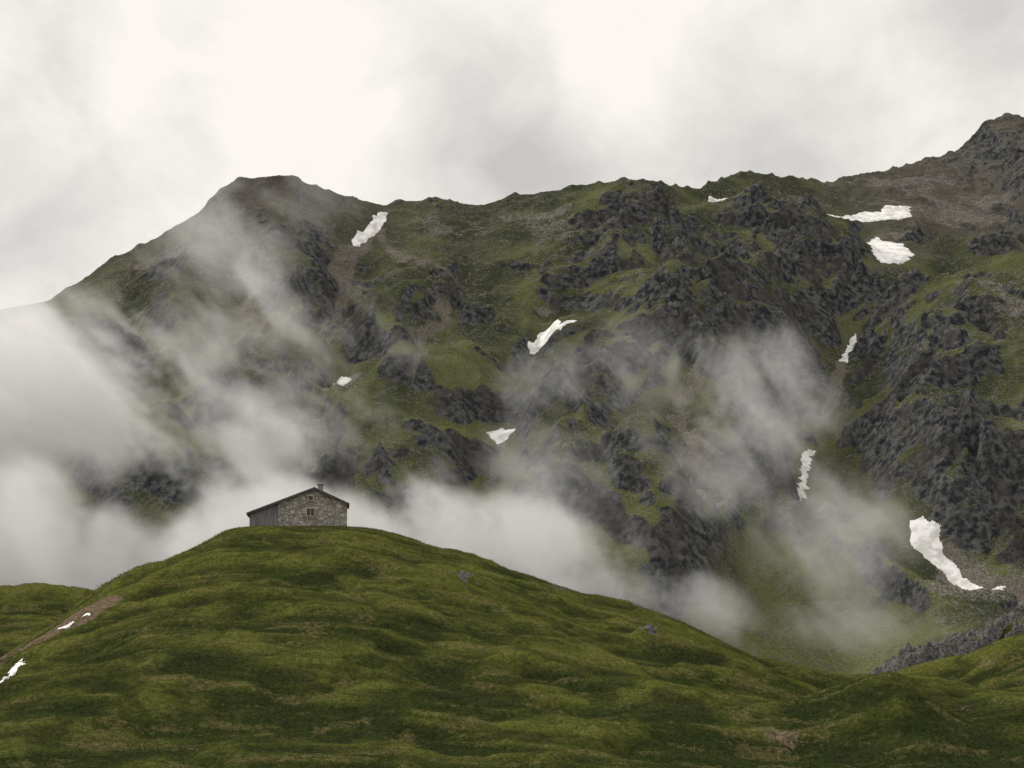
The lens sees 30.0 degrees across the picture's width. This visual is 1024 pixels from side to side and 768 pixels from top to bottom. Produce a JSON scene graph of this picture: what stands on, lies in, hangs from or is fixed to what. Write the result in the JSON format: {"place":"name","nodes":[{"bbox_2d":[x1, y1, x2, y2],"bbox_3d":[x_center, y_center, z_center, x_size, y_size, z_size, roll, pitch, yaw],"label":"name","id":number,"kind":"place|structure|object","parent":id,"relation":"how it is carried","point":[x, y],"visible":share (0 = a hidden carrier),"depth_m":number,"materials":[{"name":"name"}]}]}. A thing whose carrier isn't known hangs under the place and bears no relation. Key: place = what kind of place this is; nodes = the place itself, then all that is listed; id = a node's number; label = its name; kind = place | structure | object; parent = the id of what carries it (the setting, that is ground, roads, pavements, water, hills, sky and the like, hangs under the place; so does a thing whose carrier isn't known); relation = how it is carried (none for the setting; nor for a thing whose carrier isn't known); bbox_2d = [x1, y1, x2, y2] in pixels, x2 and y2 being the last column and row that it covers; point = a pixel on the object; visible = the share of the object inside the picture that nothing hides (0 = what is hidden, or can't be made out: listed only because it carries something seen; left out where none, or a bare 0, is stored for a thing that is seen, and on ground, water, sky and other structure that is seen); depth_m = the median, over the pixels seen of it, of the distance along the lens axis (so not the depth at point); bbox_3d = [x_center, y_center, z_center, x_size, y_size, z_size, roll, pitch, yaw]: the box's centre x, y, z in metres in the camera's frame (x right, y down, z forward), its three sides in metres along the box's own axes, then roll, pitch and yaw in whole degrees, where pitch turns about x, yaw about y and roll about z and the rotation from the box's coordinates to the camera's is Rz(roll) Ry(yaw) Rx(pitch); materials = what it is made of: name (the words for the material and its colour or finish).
{"place":"outdoors","nodes":[
{"label":"outdoors","id":0,"kind":"place"},
{"bbox_2d":[0,113,1023,674],"bbox_3d":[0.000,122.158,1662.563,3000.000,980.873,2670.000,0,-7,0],"label":"mountain","id":1,"kind":"structure","parent":0,"point":[678,397],"depth_m":1264.13,"materials":[{"name":"green plant"}]},
{"bbox_2d":[333,376,351,385],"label":"snow patch","id":2,"kind":"object","parent":1,"relation":"on","point":[342,381],"visible":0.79,"depth_m":1293.73,"materials":[{"name":"white snow"}]},
{"bbox_2d":[352,212,387,245],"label":"snow patch","id":3,"kind":"object","parent":1,"relation":"on","point":[373,227],"visible":1,"depth_m":1601.35,"materials":[{"name":"white snow"}]},
{"bbox_2d":[486,428,515,443],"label":"snow patch","id":4,"kind":"object","parent":1,"relation":"on","point":[500,435],"visible":1,"depth_m":1242.08,"materials":[{"name":"white snow"}]},
{"bbox_2d":[528,320,576,354],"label":"snow patch","id":5,"kind":"object","parent":1,"relation":"on","point":[541,340],"visible":0.98,"depth_m":1414.52,"materials":[{"name":"white snow"}]},
{"bbox_2d":[708,196,726,201],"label":"snow patch","id":6,"kind":"object","parent":1,"relation":"on","point":[711,199],"visible":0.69,"depth_m":1787.48,"materials":[{"name":"white snow"}]},
{"bbox_2d":[797,449,814,501],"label":"snow patch","id":7,"kind":"object","parent":1,"relation":"on","point":[806,459],"visible":1,"depth_m":1271.27,"materials":[{"name":"white snow"}]},
{"bbox_2d":[839,334,856,362],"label":"snow patch","id":8,"kind":"object","parent":1,"relation":"on","point":[852,341],"visible":1,"depth_m":1498.49,"materials":[{"name":"white snow"}]},
{"bbox_2d":[828,205,911,221],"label":"snow patch","id":9,"kind":"object","parent":1,"relation":"on","point":[888,212],"visible":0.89,"depth_m":1907.93,"materials":[{"name":"white snow"}]},
{"bbox_2d":[866,237,913,263],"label":"snow patch","id":10,"kind":"object","parent":1,"relation":"on","point":[889,252],"visible":0.98,"depth_m":1715.65,"materials":[{"name":"white snow"}]},
{"bbox_2d":[909,516,1005,589],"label":"snow patch","id":11,"kind":"object","parent":1,"relation":"on","point":[925,540],"visible":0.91,"depth_m":1107.57,"materials":[{"name":"white snow"}]},
{"bbox_2d":[0,525,1023,767],"bbox_3d":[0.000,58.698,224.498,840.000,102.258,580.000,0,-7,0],"label":"grassy hill","id":12,"kind":"structure","parent":0,"point":[971,641],"depth_m":154.06,"materials":[{"name":"green plant"}]},
{"bbox_2d":[0,658,25,682],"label":"snow patch","id":13,"kind":"object","parent":12,"relation":"on","point":[13,670],"visible":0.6,"depth_m":160.52,"materials":[{"name":"white snow"}]},
{"bbox_2d":[58,621,73,629],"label":"snow patch","id":14,"kind":"object","parent":12,"relation":"on","point":[66,626],"visible":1,"depth_m":176.90,"materials":[{"name":"white snow"}]},
{"bbox_2d":[249,503,277,525],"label":"board annex","id":15,"kind":"object","parent":12,"relation":"on","point":[264,516],"visible":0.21,"depth_m":224.84,"materials":[{"name":"grey wood"}]},
{"bbox_2d":[259,510,260,525],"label":"board","id":16,"kind":"object","parent":15,"relation":"attached to","point":[259,517],"visible":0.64,"depth_m":224.68,"materials":[{"name":"grey wood"}]},
{"bbox_2d":[266,507,267,525],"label":"board","id":17,"kind":"object","parent":15,"relation":"attached to","point":[266,516],"visible":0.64,"depth_m":224.77,"materials":[{"name":"grey wood"}]},
{"bbox_2d":[268,506,269,524],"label":"board","id":18,"kind":"object","parent":15,"relation":"attached to","point":[269,515],"visible":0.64,"depth_m":224.82,"materials":[{"name":"grey wood"}]},
{"bbox_2d":[270,506,271,524],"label":"board","id":19,"kind":"object","parent":15,"relation":"attached to","point":[270,515],"visible":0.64,"depth_m":224.82,"materials":[{"name":"grey wood"}]},
{"bbox_2d":[272,505,273,525],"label":"board","id":20,"kind":"object","parent":15,"relation":"attached to","point":[272,513],"visible":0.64,"depth_m":224.89,"materials":[{"name":"grey wood"}]},
{"bbox_2d":[278,490,346,526],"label":"stone walls","id":21,"kind":"structure","parent":12,"relation":"on","point":[330,511],"depth_m":225.23,"materials":[{"name":"grey stone"}]},
{"bbox_2d":[246,488,348,517],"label":"roof","id":22,"kind":"structure","parent":21,"relation":"on","point":[248,514],"depth_m":225.02,"materials":[{"name":"stone"}]},
{"bbox_2d":[247,487,347,512],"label":"roof verge","id":23,"kind":"structure","parent":22,"relation":"attached to","point":[295,494],"depth_m":224.92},
{"bbox_2d":[307,508,313,515],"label":"window glass","id":24,"kind":"object","parent":21,"relation":"attached to","point":[308,512],"visible":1,"depth_m":225.16,"materials":[{"name":"black glass"}]},
{"bbox_2d":[0,0,1023,309],"label":"sky","id":25,"kind":"structure","parent":0,"point":[121,120],"materials":[{"name":"white"}]}
]}

